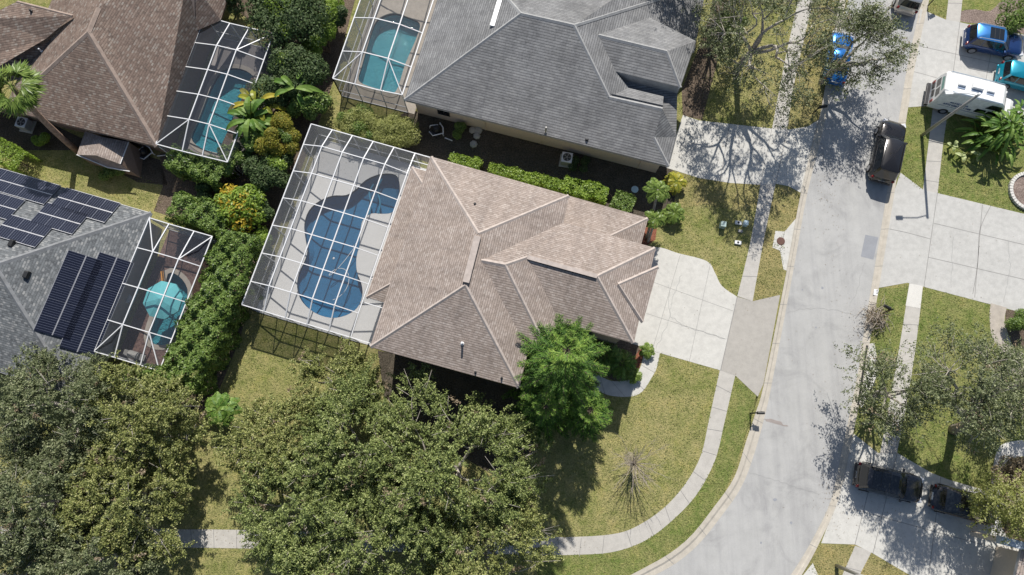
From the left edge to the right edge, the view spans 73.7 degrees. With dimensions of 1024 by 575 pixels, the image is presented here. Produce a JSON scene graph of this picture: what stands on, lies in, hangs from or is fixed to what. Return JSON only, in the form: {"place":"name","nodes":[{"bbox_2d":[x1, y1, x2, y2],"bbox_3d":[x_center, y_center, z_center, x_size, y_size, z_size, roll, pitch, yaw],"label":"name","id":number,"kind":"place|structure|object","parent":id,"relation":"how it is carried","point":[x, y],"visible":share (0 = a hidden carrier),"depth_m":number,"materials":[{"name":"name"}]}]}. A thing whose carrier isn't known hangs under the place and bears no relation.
{"place":"outdoors","nodes":[
{"label":"outdoors","id":0,"kind":"place"},
{"bbox_2d":[1,370,734,555],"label":"sidewalk","id":1,"kind":"structure","parent":0,"point":[678,504],"depth_m":47.54,"materials":[{"name":"concrete"}]},
{"bbox_2d":[378,351,533,477],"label":"bare soil","id":2,"kind":"structure","parent":0,"point":[459,385],"depth_m":49.47,"materials":[{"name":"brown soil"}]},
{"bbox_2d":[0,0,1023,574],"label":"ground","id":3,"kind":"structure","parent":0,"point":[568,458],"depth_m":49.28,"materials":[{"name":"green plant"}]},
{"bbox_2d":[0,137,42,175],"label":"hedge","id":4,"kind":"object","parent":3,"relation":"on","point":[8,154],"visible":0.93,"depth_m":51.41,"materials":[{"name":"green plant"}]},
{"bbox_2d":[0,411,130,574],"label":"oak tree","id":5,"kind":"object","parent":3,"relation":"on","point":[11,501],"visible":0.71,"depth_m":41.84,"materials":[{"name":"green plant"}]},
{"bbox_2d":[0,341,147,491],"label":"oak tree","id":6,"kind":"object","parent":3,"relation":"on","point":[25,412],"visible":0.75,"depth_m":43.53,"materials":[{"name":"green plant"}]},
{"bbox_2d":[0,187,161,393],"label":"house","id":7,"kind":"structure","parent":3,"relation":"on","point":[28,274],"depth_m":46.68,"materials":[{"name":"tile"}]},
{"bbox_2d":[0,215,51,247],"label":"solar array","id":8,"kind":"object","parent":7,"relation":"on","point":[24,231],"visible":1,"depth_m":46.97,"materials":[{"name":"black glass"}]},
{"bbox_2d":[0,168,60,204],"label":"solar array","id":9,"kind":"object","parent":7,"relation":"on","point":[29,188],"visible":1,"depth_m":49.12,"materials":[{"name":"blue glass"}]},
{"bbox_2d":[31,202,87,233],"bbox_3d":[-31.738,-4.865,47.930,3.162,0.828,1.794,16,79,3],"label":"solar array","id":10,"kind":"object","parent":7,"relation":"on","point":[58,219],"visible":1,"depth_m":47.88,"materials":[{"name":"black glass"}]},
{"bbox_2d":[33,250,102,339],"bbox_3d":[-30.323,0.508,46.791,2.105,0.966,5.774,16,79,3],"label":"solar array","id":11,"kind":"object","parent":7,"relation":"on","point":[66,294],"visible":1,"depth_m":46.72,"materials":[{"name":"black glass"}]},
{"bbox_2d":[51,187,120,222],"bbox_3d":[-30.510,-5.903,48.823,4.218,0.828,1.794,16,79,3],"label":"solar array","id":12,"kind":"object","parent":7,"relation":"on","point":[96,208],"visible":1,"depth_m":48.83,"materials":[{"name":"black glass"}]},
{"bbox_2d":[59,252,133,356],"bbox_3d":[-28.780,1.146,47.396,2.105,0.966,6.930,16,79,3],"label":"solar array","id":13,"kind":"object","parent":7,"relation":"on","point":[101,297],"visible":0.98,"depth_m":47.40,"materials":[{"name":"black glass"}]},
{"bbox_2d":[0,113,166,184],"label":"bare soil","id":14,"kind":"structure","parent":3,"relation":"on","point":[152,171],"depth_m":53.39,"materials":[{"name":"brown soil"}]},
{"bbox_2d":[0,59,78,152],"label":"palm tree","id":15,"kind":"object","parent":14,"relation":"on","point":[27,93],"visible":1,"depth_m":45.56,"materials":[{"name":"green plant"}]},
{"bbox_2d":[77,131,142,177],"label":"garden shed","id":16,"kind":"structure","parent":14,"relation":"on","point":[97,150],"depth_m":51.31,"materials":[{"name":"beige"}]},
{"bbox_2d":[23,481,170,574],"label":"oak tree","id":17,"kind":"object","parent":3,"relation":"on","point":[70,556],"visible":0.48,"depth_m":41.85,"materials":[{"name":"green plant"}]},
{"bbox_2d":[0,0,226,152],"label":"house","id":18,"kind":"structure","parent":3,"relation":"on","point":[113,69],"depth_m":50.06,"materials":[{"name":"brown"}]},
{"bbox_2d":[45,429,196,570],"bbox_3d":[-25.005,13.189,44.363,9.938,8.041,9.428,0,78,0],"label":"oak tree","id":19,"kind":"object","parent":3,"relation":"on","point":[102,471],"visible":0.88,"depth_m":42.67,"materials":[{"name":"green plant"}]},
{"bbox_2d":[69,349,216,501],"bbox_3d":[-24.629,8.907,45.488,9.404,7.509,9.685,39,81,7],"label":"oak tree","id":20,"kind":"object","parent":3,"relation":"on","point":[161,405],"visible":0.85,"depth_m":44.04,"materials":[{"name":"green plant"}]},
{"bbox_2d":[118,230,209,365],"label":"pool deck","id":21,"kind":"structure","parent":3,"relation":"on","point":[174,244],"depth_m":51.29,"materials":[{"name":"grey concrete"}]},
{"bbox_2d":[94,217,225,369],"bbox_3d":[-25.169,0.608,49.221,4.829,3.349,10.091,16,79,3],"label":"pool cage","id":22,"kind":"object","parent":21,"relation":"on","point":[196,287],"visible":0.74,"depth_m":48.31,"materials":[{"name":"white metal"}]},
{"bbox_2d":[143,281,183,319],"bbox_3d":[-24.927,1.038,49.484,2.624,2.600,2.624,-32,80,-6],"label":"parasol","id":23,"kind":"object","parent":21,"relation":"on","point":[169,307],"visible":0.93,"depth_m":48.52,"materials":[{"name":"teal fabric"}]},
{"bbox_2d":[144,268,191,349],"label":"swimming pool","id":24,"kind":"structure","parent":21,"relation":"in","point":[164,327],"depth_m":51.21,"materials":[{"name":"teal paint"}]},
{"bbox_2d":[180,38,266,157],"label":"pool deck","id":25,"kind":"structure","parent":3,"relation":"on","point":[222,56],"depth_m":54.81,"materials":[{"name":"grey concrete"}]},
{"bbox_2d":[156,20,283,175],"bbox_3d":[-22.216,-14.764,52.372,5.536,3.399,10.859,14,79,3],"label":"pool cage","id":26,"kind":"object","parent":25,"relation":"on","point":[229,31],"visible":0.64,"depth_m":51.60,"materials":[{"name":"white metal"}]},
{"bbox_2d":[186,64,257,156],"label":"swimming pool","id":27,"kind":"structure","parent":25,"relation":"in","point":[221,118],"depth_m":54.63,"materials":[{"name":"teal liquid"}]},
{"bbox_2d":[204,391,242,428],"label":"shrub","id":28,"kind":"object","parent":3,"relation":"on","point":[222,407],"visible":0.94,"depth_m":47.14,"materials":[{"name":"green plant"}]},
{"bbox_2d":[160,0,354,408],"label":"bare soil","id":29,"kind":"structure","parent":3,"relation":"on","point":[274,195],"depth_m":52.89,"materials":[{"name":"brown soil"}]},
{"bbox_2d":[164,190,232,238],"bbox_3d":[-22.687,-5.287,50.769,5.169,2.852,2.709,17,79,3],"label":"hedge","id":30,"kind":"object","parent":29,"relation":"on","point":[211,220],"visible":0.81,"depth_m":49.83,"materials":[{"name":"green plant"}]},
{"bbox_2d":[163,143,238,190],"bbox_3d":[-23.576,-8.903,51.534,4.977,2.822,2.469,18,79,4],"label":"hedge","id":31,"kind":"object","parent":29,"relation":"on","point":[181,171],"visible":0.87,"depth_m":50.57,"materials":[{"name":"green plant"}]},
{"bbox_2d":[150,227,264,395],"bbox_3d":[-21.142,1.705,48.784,4.280,3.914,12.297,18,79,4],"label":"hedge","id":32,"kind":"object","parent":29,"relation":"on","point":[214,277],"visible":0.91,"depth_m":47.71,"materials":[{"name":"green plant"}]},
{"bbox_2d":[216,142,252,176],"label":"bush","id":33,"kind":"object","parent":29,"relation":"on","point":[231,166],"visible":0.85,"depth_m":50.95,"materials":[{"name":"green plant"}]},
{"bbox_2d":[211,183,266,236],"bbox_3d":[-20.191,-5.723,50.802,4.386,2.982,4.136,0,78,0],"label":"croton shrub","id":34,"kind":"object","parent":29,"relation":"on","point":[239,202],"visible":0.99,"depth_m":49.93,"materials":[{"name":"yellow plant"}]},
{"bbox_2d":[226,96,281,140],"bbox_3d":[-19.333,-12.317,51.702,3.914,3.734,3.538,0,78,0],"label":"banana plant","id":35,"kind":"object","parent":29,"relation":"on","point":[253,122],"visible":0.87,"depth_m":50.38,"materials":[{"name":"green plant"}]},
{"bbox_2d":[241,150,294,191],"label":"bush","id":36,"kind":"object","parent":29,"relation":"on","point":[271,171],"visible":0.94,"depth_m":50.44,"materials":[{"name":"green plant"}]},
{"bbox_2d":[244,74,291,107],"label":"bush","id":37,"kind":"object","parent":29,"relation":"on","point":[269,87],"visible":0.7,"depth_m":51.10,"materials":[{"name":"green plant"}]},
{"bbox_2d":[253,111,301,157],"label":"bush","id":38,"kind":"object","parent":29,"relation":"on","point":[285,130],"visible":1,"depth_m":50.28,"materials":[{"name":"green plant"}]},
{"bbox_2d":[243,0,334,50],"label":"bush","id":39,"kind":"object","parent":29,"relation":"on","point":[293,18],"visible":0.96,"depth_m":51.52,"materials":[{"name":"green plant"}]},
{"bbox_2d":[271,69,322,116],"bbox_3d":[-16.004,-14.473,52.120,3.385,3.787,3.257,-22,79,-4],"label":"banana plant","id":40,"kind":"object","parent":29,"relation":"on","point":[284,80],"visible":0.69,"depth_m":50.75,"materials":[{"name":"green plant"}]},
{"bbox_2d":[266,42,331,97],"bbox_3d":[-16.376,-16.190,52.401,4.554,4.079,4.247,29,80,6],"label":"bush","id":41,"kind":"object","parent":29,"relation":"on","point":[291,64],"visible":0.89,"depth_m":51.10,"materials":[{"name":"green plant"}]},
{"bbox_2d":[286,89,331,120],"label":"bush","id":42,"kind":"object","parent":29,"relation":"on","point":[312,109],"visible":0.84,"depth_m":51.66,"materials":[{"name":"green plant"}]},
{"bbox_2d":[301,22,336,55],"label":"bush","id":43,"kind":"object","parent":29,"relation":"on","point":[325,40],"visible":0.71,"depth_m":52.69,"materials":[{"name":"green plant"}]},
{"bbox_2d":[207,392,311,508],"bbox_3d":[-15.857,10.510,45.735,6.666,6.452,7.700,38,81,7],"label":"oak tree","id":44,"kind":"object","parent":3,"relation":"on","point":[262,417],"visible":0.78,"depth_m":44.07,"materials":[{"name":"green plant"}]},
{"bbox_2d":[220,438,368,574],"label":"oak tree","id":45,"kind":"object","parent":3,"relation":"on","point":[279,546],"visible":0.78,"depth_m":41.97,"materials":[{"name":"green plant"}]},
{"bbox_2d":[278,336,398,436],"bbox_3d":[-11.726,6.848,46.795,8.279,5.880,7.014,0,78,0],"label":"oak tree","id":46,"kind":"object","parent":3,"relation":"on","point":[313,368],"visible":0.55,"depth_m":45.96,"materials":[{"name":"green plant"}]},
{"bbox_2d":[258,140,425,344],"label":"pool deck","id":47,"kind":"structure","parent":3,"relation":"on","point":[372,235],"depth_m":51.73,"materials":[{"name":"grey concrete"}]},
{"bbox_2d":[241,123,428,343],"bbox_3d":[-11.858,-3.791,50.028,10.705,3.549,14.321,16,79,3],"label":"pool cage","id":48,"kind":"object","parent":47,"relation":"on","point":[314,137],"visible":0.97,"depth_m":50.09,"materials":[{"name":"white metal"}]},
{"bbox_2d":[297,173,399,317],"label":"swimming pool","id":49,"kind":"structure","parent":47,"relation":"in","point":[328,287],"depth_m":52.56,"materials":[{"name":"blue liquid"}]},
{"bbox_2d":[268,360,439,524],"bbox_3d":[-10.837,11.239,44.462,10.501,8.604,10.599,-30,80,-6],"label":"oak tree","id":50,"kind":"object","parent":3,"relation":"on","point":[321,446],"visible":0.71,"depth_m":42.62,"materials":[{"name":"green plant"}]},
{"bbox_2d":[333,103,383,139],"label":"shrub","id":51,"kind":"object","parent":3,"relation":"on","point":[355,121],"visible":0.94,"depth_m":52.04,"materials":[{"name":"green plant"}]},
{"bbox_2d":[293,450,459,574],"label":"oak tree","id":52,"kind":"object","parent":3,"relation":"on","point":[331,540],"visible":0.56,"depth_m":41.31,"materials":[{"name":"green plant"}]},
{"bbox_2d":[347,0,436,113],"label":"pool deck","id":53,"kind":"structure","parent":3,"relation":"on","point":[420,8],"depth_m":55.62,"materials":[{"name":"concrete"}]},
{"bbox_2d":[332,0,433,112],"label":"pool cage","id":54,"kind":"object","parent":53,"relation":"on","point":[374,96],"visible":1,"depth_m":52.66,"materials":[{"name":"white metal"}]},
{"bbox_2d":[354,9,423,93],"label":"swimming pool","id":55,"kind":"structure","parent":53,"relation":"in","point":[381,37],"depth_m":55.70,"materials":[{"name":"teal liquid"}]},
{"bbox_2d":[9,0,844,574],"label":"kerb","id":56,"kind":"structure","parent":3,"relation":"on","point":[701,532],"depth_m":49.12,"materials":[{"name":"concrete"}]},
{"bbox_2d":[358,361,557,574],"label":"oak tree","id":57,"kind":"object","parent":3,"relation":"on","point":[426,479],"visible":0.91,"depth_m":41.72,"materials":[{"name":"green plant"}]},
{"bbox_2d":[407,477,564,574],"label":"oak tree","id":58,"kind":"object","parent":3,"relation":"on","point":[526,528],"visible":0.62,"depth_m":41.59,"materials":[{"name":"green plant"}]},
{"bbox_2d":[366,156,658,388],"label":"house","id":59,"kind":"structure","parent":3,"relation":"on","point":[476,270],"depth_m":44.23,"materials":[{"name":"beige"}]},
{"bbox_2d":[372,111,676,216],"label":"bare soil","id":60,"kind":"structure","parent":3,"relation":"on","point":[497,148],"depth_m":53.12,"materials":[{"name":"brown soil"}]},
{"bbox_2d":[371,111,420,148],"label":"shrub","id":61,"kind":"object","parent":60,"relation":"on","point":[396,130],"visible":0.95,"depth_m":51.76,"materials":[{"name":"green plant"}]},
{"bbox_2d":[487,162,563,192],"bbox_3d":[1.029,-8.177,51.865,6.062,1.842,1.346,14,79,3],"label":"hedge","id":62,"kind":"object","parent":60,"relation":"on","point":[547,182],"visible":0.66,"depth_m":51.20,"materials":[{"name":"green plant"}]},
{"bbox_2d":[561,176,608,205],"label":"hedge","id":63,"kind":"object","parent":60,"relation":"on","point":[584,188],"visible":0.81,"depth_m":50.74,"materials":[{"name":"green plant"}]},
{"bbox_2d":[508,380,572,444],"bbox_3d":[2.135,8.132,45.652,4.980,7.494,5.373,0,78,0],"label":"conifer","id":64,"kind":"object","parent":3,"relation":"on","point":[536,415],"visible":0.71,"depth_m":44.28,"materials":[{"name":"green plant"}]},
{"bbox_2d":[404,0,703,172],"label":"house","id":65,"kind":"structure","parent":3,"relation":"on","point":[601,79],"depth_m":49.90,"materials":[{"name":"grey"}]},
{"bbox_2d":[501,313,609,418],"bbox_3d":[2.850,4.527,42.759,7.748,14.619,7.473,0,78,0],"label":"broadleaf tree","id":66,"kind":"object","parent":3,"relation":"on","point":[569,353],"visible":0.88,"depth_m":39.92,"materials":[{"name":"green plant"}]},
{"bbox_2d":[560,383,613,443],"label":"conifer","id":67,"kind":"object","parent":3,"relation":"on","point":[599,411],"visible":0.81,"depth_m":44.68,"materials":[{"name":"green plant"}]},
{"bbox_2d":[592,351,659,396],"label":"footpath","id":68,"kind":"structure","parent":3,"relation":"on","point":[647,369],"depth_m":49.60,"materials":[{"name":"concrete"}]},
{"bbox_2d":[641,217,656,244],"bbox_3d":[10.496,-4.362,51.951,1.030,0.001,3.281,11,79,2],"label":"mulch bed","id":69,"kind":"object","parent":3,"relation":"on","point":[652,239],"visible":0.38,"depth_m":51.85,"materials":[{"name":"brown soil"}]},
{"bbox_2d":[642,178,670,238],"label":"palm tree","id":70,"kind":"object","parent":69,"relation":"on","point":[661,192],"visible":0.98,"depth_m":48.85,"materials":[{"name":"green plant"}]},
{"bbox_2d":[682,0,727,119],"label":"mulch bed","id":71,"kind":"object","parent":3,"relation":"on","point":[694,89],"visible":0.8,"depth_m":54.44,"materials":[{"name":"brown soil"}]},
{"bbox_2d":[681,0,759,42],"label":"oak tree","id":72,"kind":"object","parent":71,"relation":"on","point":[722,14],"visible":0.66,"depth_m":51.14,"materials":[{"name":"green plant"}]},
{"bbox_2d":[695,0,862,128],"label":"oak tree","id":73,"kind":"object","parent":3,"relation":"on","point":[823,41],"visible":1,"depth_m":47.01,"materials":[{"name":"green plant"}]},
{"bbox_2d":[956,466,1023,549],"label":"oak tree","id":74,"kind":"object","parent":3,"relation":"on","point":[1006,505],"visible":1,"depth_m":44.20,"materials":[{"name":"green plant"}]},
{"bbox_2d":[990,303,1023,378],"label":"footpath","id":75,"kind":"structure","parent":3,"relation":"on","point":[997,317],"depth_m":50.46,"materials":[{"name":"beige concrete"}]},
{"bbox_2d":[538,348,770,574],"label":"lawn","id":76,"kind":"structure","parent":0,"point":[712,491],"depth_m":47.68,"materials":[{"name":"green plant"}]},
{"bbox_2d":[633,247,736,369],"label":"driveway","id":77,"kind":"structure","parent":0,"point":[672,325],"depth_m":50.66,"materials":[{"name":"concrete"}]},
{"bbox_2d":[674,172,759,210],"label":"lawn","id":78,"kind":"structure","parent":0,"point":[742,202],"depth_m":52.53,"materials":[{"name":"green plant"}]},
{"bbox_2d":[666,115,818,192],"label":"driveway","id":79,"kind":"structure","parent":0,"point":[699,138],"depth_m":53.22,"materials":[{"name":"concrete"}]},
{"bbox_2d":[720,295,779,395],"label":"driveway","id":80,"kind":"structure","parent":0,"point":[747,351],"depth_m":50.24,"materials":[{"name":"concrete"}]},
{"bbox_2d":[737,184,775,300],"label":"sidewalk","id":81,"kind":"structure","parent":0,"point":[748,279],"depth_m":51.73,"materials":[{"name":"concrete"}]},
{"bbox_2d":[753,184,800,300],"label":"lawn","id":82,"kind":"structure","parent":0,"point":[774,260],"depth_m":51.76,"materials":[{"name":"green plant"}]},
{"bbox_2d":[656,0,918,574],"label":"road","id":83,"kind":"structure","parent":0,"point":[792,463],"depth_m":50.07,"materials":[{"name":"grey asphalt"}]},
{"bbox_2d":[791,0,928,574],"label":"kerb","id":84,"kind":"structure","parent":83,"relation":"on","point":[801,566],"depth_m":50.77,"materials":[{"name":"concrete"}]},
{"bbox_2d":[866,118,907,185],"bbox_3d":[28.889,-10.528,52.241,2.340,1.921,5.160,17,79,3],"label":"parked car","id":85,"kind":"object","parent":83,"relation":"on","point":[884,166],"visible":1,"depth_m":51.70,"materials":[{"name":"black paint"}]},
{"bbox_2d":[772,0,811,129],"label":"sidewalk","id":86,"kind":"structure","parent":0,"point":[796,30],"depth_m":54.97,"materials":[{"name":"concrete"}]},
{"bbox_2d":[788,0,847,127],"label":"lawn","id":87,"kind":"structure","parent":0,"point":[802,120],"depth_m":54.23,"materials":[{"name":"green plant"}]},
{"bbox_2d":[803,0,927,103],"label":"oak tree","id":88,"kind":"object","parent":87,"relation":"on","point":[856,23],"visible":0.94,"depth_m":49.29,"materials":[{"name":"green plant"}]},
{"bbox_2d":[803,544,908,574],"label":"lawn","id":89,"kind":"structure","parent":0,"point":[818,559],"depth_m":47.13,"materials":[{"name":"green plant"}]},
{"bbox_2d":[880,289,922,453],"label":"sidewalk","id":90,"kind":"structure","parent":0,"point":[911,318],"depth_m":49.97,"materials":[{"name":"concrete"}]},
{"bbox_2d":[821,434,1018,574],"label":"driveway","id":91,"kind":"structure","parent":0,"point":[894,536],"depth_m":47.56,"materials":[{"name":"concrete"}]},
{"bbox_2d":[852,461,924,502],"bbox_3d":[26.232,13.533,47.389,4.660,1.685,2.290,14,79,3],"label":"parked car","id":92,"kind":"object","parent":91,"relation":"on","point":[903,485],"visible":1,"depth_m":46.99,"materials":[{"name":"black paint"}]},
{"bbox_2d":[928,483,997,525],"bbox_3d":[31.333,15.013,47.168,4.610,1.520,2.240,15,79,3],"label":"parked car","id":93,"kind":"object","parent":91,"relation":"on","point":[944,499],"visible":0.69,"depth_m":46.96,"materials":[{"name":"black paint"}]},
{"bbox_2d":[923,108,947,192],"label":"sidewalk","id":94,"kind":"structure","parent":0,"point":[933,160],"depth_m":53.20,"materials":[{"name":"concrete"}]},
{"bbox_2d":[853,288,1023,488],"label":"lawn","id":95,"kind":"structure","parent":0,"point":[956,313],"depth_m":49.68,"materials":[{"name":"green plant"}]},
{"bbox_2d":[834,334,963,447],"bbox_3d":[25.376,6.955,45.928,7.746,7.589,7.328,0,78,0],"label":"oak tree","id":96,"kind":"object","parent":95,"relation":"on","point":[871,396],"visible":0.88,"depth_m":44.44,"materials":[{"name":"green plant"}]},
{"bbox_2d":[901,316,1023,465],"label":"oak tree","id":97,"kind":"object","parent":95,"relation":"on","point":[977,413],"visible":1,"depth_m":41.05,"materials":[{"name":"green plant"}]},
{"bbox_2d":[1000,457,1023,540],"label":"mulch bed","id":98,"kind":"object","parent":95,"relation":"on","point":[1005,531],"visible":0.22,"depth_m":47.78,"materials":[{"name":"brown plant"}]},
{"bbox_2d":[990,454,1023,492],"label":"shrub","id":99,"kind":"object","parent":98,"relation":"on","point":[1019,463],"visible":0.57,"depth_m":47.20,"materials":[{"name":"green plant"}]},
{"bbox_2d":[879,173,1023,310],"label":"driveway","id":100,"kind":"structure","parent":0,"point":[956,246],"depth_m":51.67,"materials":[{"name":"grey concrete"}]},
{"bbox_2d":[895,107,1023,213],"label":"lawn","id":101,"kind":"structure","parent":0,"point":[962,170],"depth_m":53.01,"materials":[{"name":"green plant"}]},
{"bbox_2d":[954,110,1023,168],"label":"banana plant","id":102,"kind":"object","parent":101,"relation":"on","point":[995,134],"visible":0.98,"depth_m":51.66,"materials":[{"name":"green plant"}]},
{"bbox_2d":[908,9,1023,114],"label":"driveway","id":103,"kind":"structure","parent":0,"point":[945,51],"depth_m":54.83,"materials":[{"name":"grey concrete"}]},
{"bbox_2d":[923,71,1013,124],"bbox_3d":[35.632,-14.581,52.530,6.504,2.984,2.500,15,79,3],"label":"camper van","id":104,"kind":"object","parent":103,"relation":"on","point":[991,97],"visible":0.83,"depth_m":51.60,"materials":[{"name":"white paint"}]},
{"bbox_2d":[961,23,1023,60],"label":"parked car","id":105,"kind":"object","parent":103,"relation":"on","point":[992,39],"visible":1,"depth_m":53.90,"materials":[{"name":"blue paint"}]},
{"bbox_2d":[994,60,1023,90],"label":"parked car","id":106,"kind":"object","parent":103,"relation":"on","point":[1009,74],"visible":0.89,"depth_m":53.29,"materials":[{"name":"teal paint"}]},
{"bbox_2d":[927,0,1018,32],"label":"lawn","id":107,"kind":"structure","parent":0,"point":[986,5],"depth_m":55.82,"materials":[{"name":"green plant"}]},
{"bbox_2d":[960,0,1023,33],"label":"mulch bed","id":108,"kind":"object","parent":107,"relation":"on","point":[976,16],"visible":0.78,"depth_m":55.63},
{"bbox_2d":[994,0,1023,34],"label":"shrub","id":109,"kind":"object","parent":108,"relation":"on","point":[1017,22],"visible":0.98,"depth_m":53.84,"materials":[{"name":"green plant"}]},
{"bbox_2d":[970,531,1023,574],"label":"house","id":110,"kind":"structure","parent":0,"point":[1006,561],"depth_m":45.61,"materials":[{"name":"beige"}]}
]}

